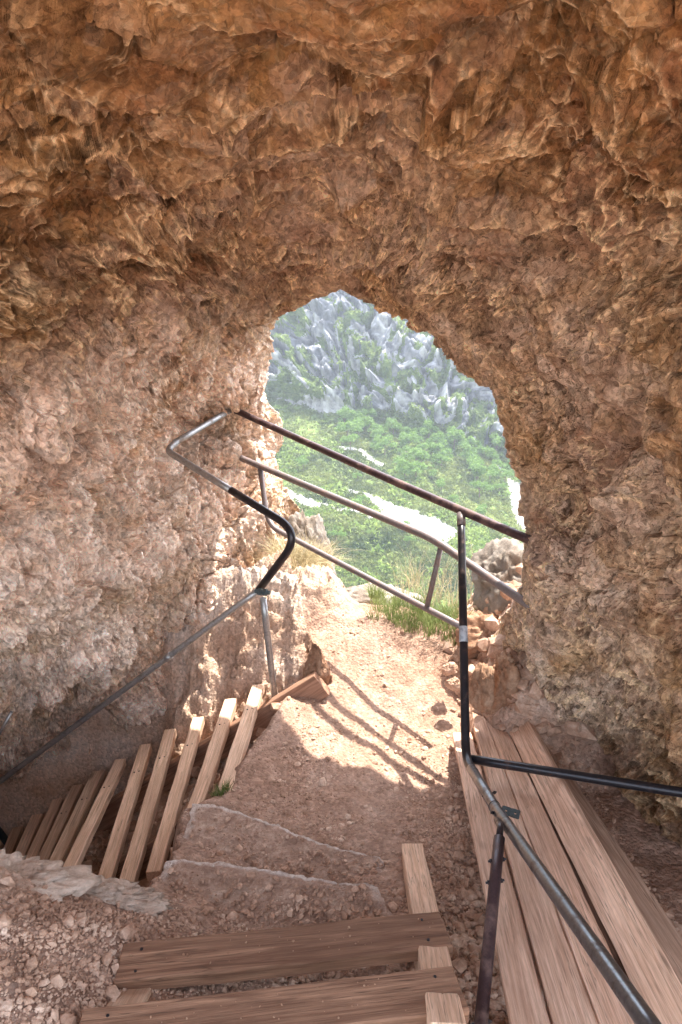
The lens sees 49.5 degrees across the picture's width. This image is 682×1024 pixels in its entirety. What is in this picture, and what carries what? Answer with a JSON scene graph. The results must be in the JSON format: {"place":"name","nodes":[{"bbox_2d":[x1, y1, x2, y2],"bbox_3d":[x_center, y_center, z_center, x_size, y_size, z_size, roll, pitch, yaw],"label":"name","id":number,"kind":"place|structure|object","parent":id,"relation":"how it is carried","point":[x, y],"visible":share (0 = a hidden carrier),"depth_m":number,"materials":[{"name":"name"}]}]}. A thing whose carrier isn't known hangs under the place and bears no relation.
{"place":"outdoors","nodes":[
{"label":"outdoors","id":0,"kind":"place"},
{"bbox_2d":[0,0,681,847],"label":"cave rock","id":1,"kind":"object","parent":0,"point":[198,198],"visible":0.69,"depth_m":2.46,"materials":[{"name":"stone"}]},
{"bbox_2d":[0,711,12,734],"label":"metal rod","id":2,"kind":"object","parent":1,"relation":"attached to","point":[6,721],"visible":1,"depth_m":3.71,"materials":[{"name":"metal"}]},
{"bbox_2d":[0,408,295,783],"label":"handrail","id":3,"kind":"object","parent":1,"relation":"attached to","point":[282,558],"visible":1,"depth_m":3.86,"materials":[{"name":"metal"}]},
{"bbox_2d":[357,577,474,644],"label":"grass","id":4,"kind":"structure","parent":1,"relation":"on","point":[429,621],"depth_m":4.20,"materials":[{"name":"green plant"}]},
{"bbox_2d":[457,511,681,1023],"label":"handrail","id":5,"kind":"object","parent":1,"relation":"attached to","point":[637,1008],"visible":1,"depth_m":2.07,"materials":[{"name":"black paint"}]},
{"bbox_2d":[0,549,681,1023],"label":"path","id":6,"kind":"structure","parent":0,"point":[208,673],"depth_m":3.64,"materials":[{"name":"beige soil"}]},
{"bbox_2d":[0,847,103,901],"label":"rock","id":7,"kind":"object","parent":6,"relation":"on","point":[57,878],"visible":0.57,"depth_m":2.13,"materials":[{"name":"beige stone"}]},
{"bbox_2d":[85,875,173,919],"bbox_3d":[-0.682,1.147,2.162,0.390,0.105,0.150,1,15,5],"label":"rock","id":8,"kind":"object","parent":6,"relation":"on","point":[128,895],"visible":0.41,"depth_m":2.16,"materials":[{"name":"beige stone"}]},
{"bbox_2d":[0,671,329,881],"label":"wooden stair","id":9,"kind":"object","parent":6,"relation":"on","point":[68,828],"visible":0.67,"depth_m":3.81,"materials":[{"name":"brown wood"}]},
{"bbox_2d":[0,827,7,845],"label":"pipe","id":10,"kind":"object","parent":9,"relation":"attached to","point":[3,837],"visible":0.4,"depth_m":4.52,"materials":[{"name":"metal"}]},
{"bbox_2d":[210,775,235,796],"bbox_3d":[-0.498,1.173,3.128,0.078,0.074,0.144,11,18,34],"label":"grass tuft","id":11,"kind":"object","parent":6,"relation":"on","point":[220,792],"visible":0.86,"depth_m":3.13,"materials":[{"name":"green plant"}]},
{"bbox_2d":[80,843,468,1023],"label":"wooden stair","id":12,"kind":"object","parent":6,"relation":"on","point":[145,968],"visible":0.99,"depth_m":1.85,"materials":[{"name":"brown wood"}]},
{"bbox_2d":[123,918,429,977],"bbox_3d":[-0.147,1.124,1.920,0.801,0.007,0.104,-2,15,-6],"label":"grit","id":13,"kind":"object","parent":12,"relation":"on","point":[183,954],"visible":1,"depth_m":1.93,"materials":[{"name":"brown gravel"}]},
{"bbox_2d":[150,978,450,1022],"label":"grit","id":14,"kind":"object","parent":12,"relation":"on","point":[364,985],"visible":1,"depth_m":1.66,"materials":[{"name":"brown gravel"}]},
{"bbox_2d":[160,859,394,929],"bbox_3d":[-0.220,1.313,2.341,0.784,0.174,0.418,0,15,0],"label":"stone step","id":15,"kind":"object","parent":6,"relation":"on","point":[184,868],"visible":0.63,"depth_m":2.38,"materials":[{"name":"stone"},{"name":"earth"}]},
{"bbox_2d":[167,867,383,931],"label":"gravel","id":16,"kind":"structure","parent":15,"relation":"on","point":[299,899],"depth_m":2.33,"materials":[{"name":"gravel"}]},
{"bbox_2d":[183,804,383,883],"bbox_3d":[-0.229,1.315,2.758,0.787,0.175,0.454,1,15,4],"label":"stone step","id":17,"kind":"object","parent":6,"relation":"on","point":[204,814],"visible":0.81,"depth_m":2.75,"materials":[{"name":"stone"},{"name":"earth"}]},
{"bbox_2d":[241,526,368,574],"bbox_3d":[-0.254,0.240,4.647,0.817,0.336,0.809,13,20,41],"label":"grass tuft","id":18,"kind":"object","parent":6,"relation":"on","point":[308,558],"visible":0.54,"depth_m":4.59,"materials":[{"name":"beige plant"}]},
{"bbox_2d":[288,509,336,575],"bbox_3d":[-0.206,0.353,5.151,0.355,0.776,0.486,0,15,0],"label":"rock","id":19,"kind":"object","parent":6,"relation":"on","point":[301,523],"visible":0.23,"depth_m":5.03,"materials":[{"name":"stone"}]},
{"bbox_2d":[81,563,599,887],"bbox_3d":[-0.639,1.535,3.560,3.590,2.329,1.832,0,15,0],"label":"rubble","id":20,"kind":"object","parent":6,"relation":"on","point":[491,647],"visible":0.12,"depth_m":3.63,"materials":[{"name":"stone"}]},
{"bbox_2d":[301,642,332,683],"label":"rock","id":21,"kind":"object","parent":20,"relation":"on","point":[316,662],"visible":0.77,"depth_m":3.84,"materials":[{"name":"brown stone"}]},
{"bbox_2d":[455,609,498,658],"bbox_3d":[0.746,0.655,3.957,0.351,0.264,0.319,-14,20,-41],"label":"rock","id":22,"kind":"object","parent":20,"relation":"on","point":[478,629],"visible":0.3,"depth_m":3.88,"materials":[{"name":"beige stone"}]},
{"bbox_2d":[471,537,523,613],"bbox_3d":[0.905,0.404,4.076,0.349,0.502,0.449,0,15,0],"label":"rock","id":23,"kind":"object","parent":20,"relation":"on","point":[499,559],"visible":0.45,"depth_m":4.03,"materials":[{"name":"stone"}]},
{"bbox_2d":[452,732,549,1023],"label":"plank","id":24,"kind":"object","parent":20,"relation":"on","point":[524,1000],"visible":0.68,"depth_m":2.01,"materials":[{"name":"brown wood"}]},
{"bbox_2d":[491,649,520,714],"bbox_3d":[0.746,0.808,3.445,0.157,0.338,0.172,0,15,0],"label":"rock","id":25,"kind":"object","parent":20,"relation":"on","point":[507,675],"visible":0.76,"depth_m":3.40,"materials":[{"name":"brown stone"}]},
{"bbox_2d":[486,721,634,1023],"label":"plank","id":26,"kind":"object","parent":20,"relation":"on","point":[607,1006],"visible":0.67,"depth_m":2.25,"materials":[{"name":"brown wood"}]},
{"bbox_2d":[514,744,628,978],"bbox_3d":[0.744,1.115,2.549,0.035,0.035,1.954,0,4,3],"label":"plank","id":27,"kind":"object","parent":20,"relation":"on","point":[606,937],"visible":0.18,"depth_m":2.15,"materials":[{"name":"brown wood"}]},
{"bbox_2d":[509,721,681,1023],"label":"plank","id":28,"kind":"object","parent":20,"relation":"on","point":[653,978],"visible":0.89,"depth_m":2.07,"materials":[{"name":"brown wood"}]},
{"bbox_2d":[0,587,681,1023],"bbox_3d":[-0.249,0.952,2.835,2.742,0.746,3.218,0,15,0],"label":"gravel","id":29,"kind":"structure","parent":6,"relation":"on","point":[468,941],"depth_m":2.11,"materials":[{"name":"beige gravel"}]},
{"bbox_2d":[565,779,681,984],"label":"plank","id":30,"kind":"object","parent":29,"relation":"on","point":[666,934],"visible":0.34,"depth_m":2.28,"materials":[{"name":"brown wood"}]},
{"bbox_2d":[234,409,530,628],"bbox_3d":[0.023,-0.038,3.995,0.125,0.902,2.592,-13,20,-40],"label":"guard railing","id":31,"kind":"object","parent":6,"relation":"on","point":[494,581],"visible":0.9,"depth_m":3.76,"materials":[{"name":"grey metal"}]},
{"bbox_2d":[346,583,422,606],"bbox_3d":[0.221,0.572,4.989,0.676,0.209,0.403,0,15,0],"label":"rock","id":32,"kind":"object","parent":6,"relation":"on","point":[357,593],"visible":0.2,"depth_m":4.85,"materials":[{"name":"stone"}]},
{"bbox_2d":[388,539,473,611],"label":"dry grass","id":33,"kind":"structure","parent":6,"relation":"on","point":[418,585],"depth_m":4.43,"materials":[{"name":"plant"}]},
{"bbox_2d":[441,662,457,675],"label":"rock","id":34,"kind":"object","parent":6,"relation":"on","point":[449,668],"visible":1,"depth_m":3.73,"materials":[{"name":"stone"}]},
{"bbox_2d":[445,676,459,691],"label":"rock","id":35,"kind":"object","parent":6,"relation":"on","point":[453,684],"visible":0.96,"depth_m":3.63,"materials":[{"name":"stone"}]},
{"bbox_2d":[455,923,464,932],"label":"rock","id":36,"kind":"object","parent":6,"relation":"on","point":[459,928],"visible":1,"depth_m":2.27,"materials":[{"name":"stone"}]},
{"bbox_2d":[469,663,494,714],"bbox_3d":[0.650,0.798,3.333,0.116,0.236,0.168,-8,17,-29],"label":"rock","id":37,"kind":"object","parent":6,"relation":"on","point":[481,689],"visible":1,"depth_m":3.30,"materials":[{"name":"brown stone"}]},
{"bbox_2d":[473,718,597,1023],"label":"plank","id":38,"kind":"object","parent":6,"relation":"on","point":[567,1000],"visible":0.78,"depth_m":1.98,"materials":[{"name":"brown wood"}]},
{"bbox_2d":[264,289,525,594],"bbox_3d":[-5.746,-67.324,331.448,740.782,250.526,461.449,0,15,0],"label":"hill","id":39,"kind":"structure","parent":0,"point":[321,314],"depth_m":423.46,"materials":[{"name":"grey stone"}]},
{"bbox_2d":[295,455,308,469],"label":"tree","id":40,"kind":"object","parent":39,"relation":"on","point":[302,460],"visible":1,"depth_m":349.61,"materials":[{"name":"green plant"}]},
{"bbox_2d":[327,529,346,536],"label":"tree","id":41,"kind":"object","parent":39,"relation":"on","point":[340,533],"visible":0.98,"depth_m":286.76,"materials":[{"name":"green plant"}]},
{"bbox_2d":[337,412,351,421],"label":"tree","id":42,"kind":"object","parent":39,"relation":"on","point":[341,419],"visible":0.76,"depth_m":406.28,"materials":[{"name":"green plant"}]},
{"bbox_2d":[337,406,356,422],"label":"tree","id":43,"kind":"object","parent":39,"relation":"on","point":[345,410],"visible":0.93,"depth_m":406.10,"materials":[{"name":"green plant"}]},
{"bbox_2d":[334,420,363,435],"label":"tree","id":44,"kind":"object","parent":39,"relation":"on","point":[348,424],"visible":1,"depth_m":391.08,"materials":[{"name":"green plant"}]},
{"bbox_2d":[340,433,359,449],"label":"tree","id":45,"kind":"object","parent":39,"relation":"on","point":[350,439],"visible":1,"depth_m":381.38,"materials":[{"name":"green plant"}]},
{"bbox_2d":[350,498,361,509],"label":"tree","id":46,"kind":"object","parent":39,"relation":"on","point":[358,500],"visible":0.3,"depth_m":313.42,"materials":[{"name":"green plant"}]},
{"bbox_2d":[349,409,364,419],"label":"tree","id":47,"kind":"object","parent":39,"relation":"on","point":[352,416],"visible":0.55,"depth_m":409.84,"materials":[{"name":"green plant"}]},
{"bbox_2d":[352,472,362,478],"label":"tree","id":48,"kind":"object","parent":39,"relation":"on","point":[356,474],"visible":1,"depth_m":350.32,"materials":[{"name":"green plant"}]},
{"bbox_2d":[352,418,364,438],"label":"tree","id":49,"kind":"object","parent":39,"relation":"on","point":[361,424],"visible":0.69,"depth_m":397.83,"materials":[{"name":"green plant"}]},
{"bbox_2d":[351,412,366,417],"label":"tree","id":50,"kind":"object","parent":39,"relation":"on","point":[357,414],"visible":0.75,"depth_m":408.94,"materials":[{"name":"green plant"}]},
{"bbox_2d":[357,495,370,502],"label":"tree","id":51,"kind":"object","parent":39,"relation":"on","point":[363,497],"visible":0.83,"depth_m":325.65,"materials":[{"name":"green plant"}]},
{"bbox_2d":[356,408,377,416],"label":"tree","id":52,"kind":"object","parent":39,"relation":"on","point":[372,411],"visible":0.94,"depth_m":412.08,"materials":[{"name":"green plant"}]},
{"bbox_2d":[362,416,372,430],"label":"tree","id":53,"kind":"object","parent":39,"relation":"on","point":[363,420],"visible":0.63,"depth_m":405.30,"materials":[{"name":"green plant"}]},
{"bbox_2d":[362,418,377,433],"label":"tree","id":54,"kind":"object","parent":39,"relation":"on","point":[371,421],"visible":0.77,"depth_m":404.16,"materials":[{"name":"green plant"}]},
{"bbox_2d":[367,423,382,431],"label":"tree","id":55,"kind":"object","parent":39,"relation":"on","point":[372,426],"visible":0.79,"depth_m":400.93,"materials":[{"name":"green plant"}]},
{"bbox_2d":[370,436,381,450],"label":"tree","id":56,"kind":"object","parent":39,"relation":"on","point":[374,441],"visible":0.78,"depth_m":384.63,"materials":[{"name":"green plant"}]},
{"bbox_2d":[370,428,383,437],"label":"tree","id":57,"kind":"object","parent":39,"relation":"on","point":[374,433],"visible":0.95,"depth_m":394.52,"materials":[{"name":"green plant"}]},
{"bbox_2d":[378,426,387,435],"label":"tree","id":58,"kind":"object","parent":39,"relation":"on","point":[385,428],"visible":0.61,"depth_m":400.52,"materials":[{"name":"green plant"}]},
{"bbox_2d":[267,293,500,443],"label":"cliff scrub","id":59,"kind":"object","parent":39,"relation":"on","point":[478,408],"visible":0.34,"depth_m":422.93,"materials":[{"name":"green plant"}]},
{"bbox_2d":[374,434,396,455],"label":"tree","id":60,"kind":"object","parent":39,"relation":"on","point":[384,443],"visible":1,"depth_m":378.31,"materials":[{"name":"green plant"}]},
{"bbox_2d":[384,417,401,433],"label":"tree","id":61,"kind":"object","parent":39,"relation":"on","point":[395,424],"visible":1,"depth_m":403.60,"materials":[{"name":"green plant"}]},
{"bbox_2d":[265,388,525,612],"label":"bushes","id":62,"kind":"object","parent":39,"relation":"on","point":[481,542],"visible":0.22,"depth_m":327.54,"materials":[{"name":"green plant"}]},
{"bbox_2d":[392,456,411,475],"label":"tree","id":63,"kind":"object","parent":39,"relation":"on","point":[406,469],"visible":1,"depth_m":352.83,"materials":[{"name":"green plant"}]},
{"bbox_2d":[399,426,410,436],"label":"tree","id":64,"kind":"object","parent":39,"relation":"on","point":[405,428],"visible":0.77,"depth_m":402.54,"materials":[{"name":"green plant"}]},
{"bbox_2d":[398,432,412,444],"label":"tree","id":65,"kind":"object","parent":39,"relation":"on","point":[405,438],"visible":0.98,"depth_m":387.04,"materials":[{"name":"green plant"}]},
{"bbox_2d":[398,445,412,452],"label":"tree","id":66,"kind":"object","parent":39,"relation":"on","point":[406,448],"visible":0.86,"depth_m":378.54,"materials":[{"name":"green plant"}]},
{"bbox_2d":[399,431,419,446],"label":"tree","id":67,"kind":"object","parent":39,"relation":"on","point":[408,440],"visible":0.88,"depth_m":388.57,"materials":[{"name":"green plant"}]},
{"bbox_2d":[403,535,415,540],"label":"tree","id":68,"kind":"object","parent":39,"relation":"on","point":[406,538],"visible":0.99,"depth_m":294.55,"materials":[{"name":"green plant"}]},
{"bbox_2d":[407,427,417,433],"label":"tree","id":69,"kind":"object","parent":39,"relation":"on","point":[414,429],"visible":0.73,"depth_m":402.71,"materials":[{"name":"green plant"}]},
{"bbox_2d":[400,446,430,460],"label":"tree","id":70,"kind":"object","parent":39,"relation":"on","point":[417,452],"visible":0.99,"depth_m":366.87,"materials":[{"name":"green plant"}]},
{"bbox_2d":[407,460,426,476],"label":"tree","id":71,"kind":"object","parent":39,"relation":"on","point":[416,465],"visible":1,"depth_m":354.38,"materials":[{"name":"green plant"}]},
{"bbox_2d":[412,434,423,442],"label":"tree","id":72,"kind":"object","parent":39,"relation":"on","point":[416,437],"visible":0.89,"depth_m":391.78,"materials":[{"name":"green plant"}]},
{"bbox_2d":[415,449,428,461],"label":"tree","id":73,"kind":"object","parent":39,"relation":"on","point":[420,458],"visible":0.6,"depth_m":368.00,"materials":[{"name":"green plant"}]},
{"bbox_2d":[417,441,436,450],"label":"tree","id":74,"kind":"object","parent":39,"relation":"on","point":[424,445],"visible":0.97,"depth_m":377.71,"materials":[{"name":"green plant"}]},
{"bbox_2d":[418,418,439,437],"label":"tree","id":75,"kind":"object","parent":39,"relation":"on","point":[425,430],"visible":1,"depth_m":402.09,"materials":[{"name":"green plant"}]},
{"bbox_2d":[428,469,437,478],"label":"tree","id":76,"kind":"object","parent":39,"relation":"on","point":[432,472],"visible":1,"depth_m":362.27,"materials":[{"name":"green plant"}]},
{"bbox_2d":[425,431,445,444],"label":"tree","id":77,"kind":"object","parent":39,"relation":"on","point":[433,438],"visible":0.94,"depth_m":392.00,"materials":[{"name":"green plant"}]},
{"bbox_2d":[427,443,453,453],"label":"tree","id":78,"kind":"object","parent":39,"relation":"on","point":[439,446],"visible":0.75,"depth_m":381.28,"materials":[{"name":"green plant"}]},
{"bbox_2d":[430,454,450,466],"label":"tree","id":79,"kind":"object","parent":39,"relation":"on","point":[445,458],"visible":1,"depth_m":375.51,"materials":[{"name":"green plant"}]},
{"bbox_2d":[435,478,445,490],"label":"tree","id":80,"kind":"object","parent":39,"relation":"on","point":[439,484],"visible":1,"depth_m":349.15,"materials":[{"name":"green plant"}]},
{"bbox_2d":[432,449,453,459],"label":"tree","id":81,"kind":"object","parent":39,"relation":"on","point":[443,452],"visible":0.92,"depth_m":378.17,"materials":[{"name":"green plant"}]},
{"bbox_2d":[437,436,453,444],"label":"tree","id":82,"kind":"object","parent":39,"relation":"on","point":[447,438],"visible":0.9,"depth_m":394.49,"materials":[{"name":"green plant"}]},
{"bbox_2d":[448,494,458,501],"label":"tree","id":83,"kind":"object","parent":39,"relation":"on","point":[452,496],"visible":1,"depth_m":337.00,"materials":[{"name":"green plant"}]},
{"bbox_2d":[445,425,465,448],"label":"tree","id":84,"kind":"object","parent":39,"relation":"on","point":[457,434],"visible":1,"depth_m":395.07,"materials":[{"name":"green plant"}]},
{"bbox_2d":[459,442,477,458],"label":"tree","id":85,"kind":"object","parent":39,"relation":"on","point":[471,451],"visible":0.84,"depth_m":385.88,"materials":[{"name":"green plant"}]},
{"bbox_2d":[458,435,482,450],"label":"tree","id":86,"kind":"object","parent":39,"relation":"on","point":[468,440],"visible":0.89,"depth_m":396.20,"materials":[{"name":"green plant"}]},
{"bbox_2d":[466,454,479,463],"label":"tree","id":87,"kind":"object","parent":39,"relation":"on","point":[471,458],"visible":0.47,"depth_m":372.74,"materials":[{"name":"green plant"}]},
{"bbox_2d":[468,458,484,478],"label":"tree","id":88,"kind":"object","parent":39,"relation":"on","point":[476,465],"visible":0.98,"depth_m":364.06,"materials":[{"name":"green plant"}]},
{"bbox_2d":[472,469,483,479],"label":"tree","id":89,"kind":"object","parent":39,"relation":"on","point":[479,474],"visible":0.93,"depth_m":364.78,"materials":[{"name":"green plant"}]},
{"bbox_2d":[475,504,486,514],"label":"tree","id":90,"kind":"object","parent":39,"relation":"on","point":[480,509],"visible":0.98,"depth_m":326.51,"materials":[{"name":"green plant"}]},
{"bbox_2d":[476,445,486,456],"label":"tree","id":91,"kind":"object","parent":39,"relation":"on","point":[480,449],"visible":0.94,"depth_m":391.39,"materials":[{"name":"green plant"}]},
{"bbox_2d":[470,480,495,497],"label":"tree","id":92,"kind":"object","parent":39,"relation":"on","point":[479,484],"visible":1,"depth_m":349.16,"materials":[{"name":"green plant"}]},
{"bbox_2d":[480,463,498,479],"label":"tree","id":93,"kind":"object","parent":39,"relation":"on","point":[492,470],"visible":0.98,"depth_m":362.79,"materials":[{"name":"green plant"}]},
{"bbox_2d":[484,446,499,461],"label":"tree","id":94,"kind":"object","parent":39,"relation":"on","point":[492,454],"visible":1,"depth_m":391.59,"materials":[{"name":"green plant"}]},
{"bbox_2d":[489,433,504,453],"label":"tree","id":95,"kind":"object","parent":39,"relation":"on","point":[498,440],"visible":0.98,"depth_m":398.78,"materials":[{"name":"green plant"}]},
{"bbox_2d":[491,459,504,466],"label":"tree","id":96,"kind":"object","parent":39,"relation":"on","point":[496,461],"visible":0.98,"depth_m":379.39,"materials":[{"name":"green plant"}]},
{"bbox_2d":[493,482,506,490],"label":"tree","id":97,"kind":"object","parent":39,"relation":"on","point":[499,486],"visible":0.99,"depth_m":357.45,"materials":[{"name":"green plant"}]},
{"bbox_2d":[495,468,514,480],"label":"tree","id":98,"kind":"object","parent":39,"relation":"on","point":[506,473],"visible":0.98,"depth_m":367.17,"materials":[{"name":"green plant"}]},
{"bbox_2d":[503,460,511,469],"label":"tree","id":99,"kind":"object","parent":39,"relation":"on","point":[507,466],"visible":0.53,"depth_m":386.42,"materials":[{"name":"green plant"}]}
]}

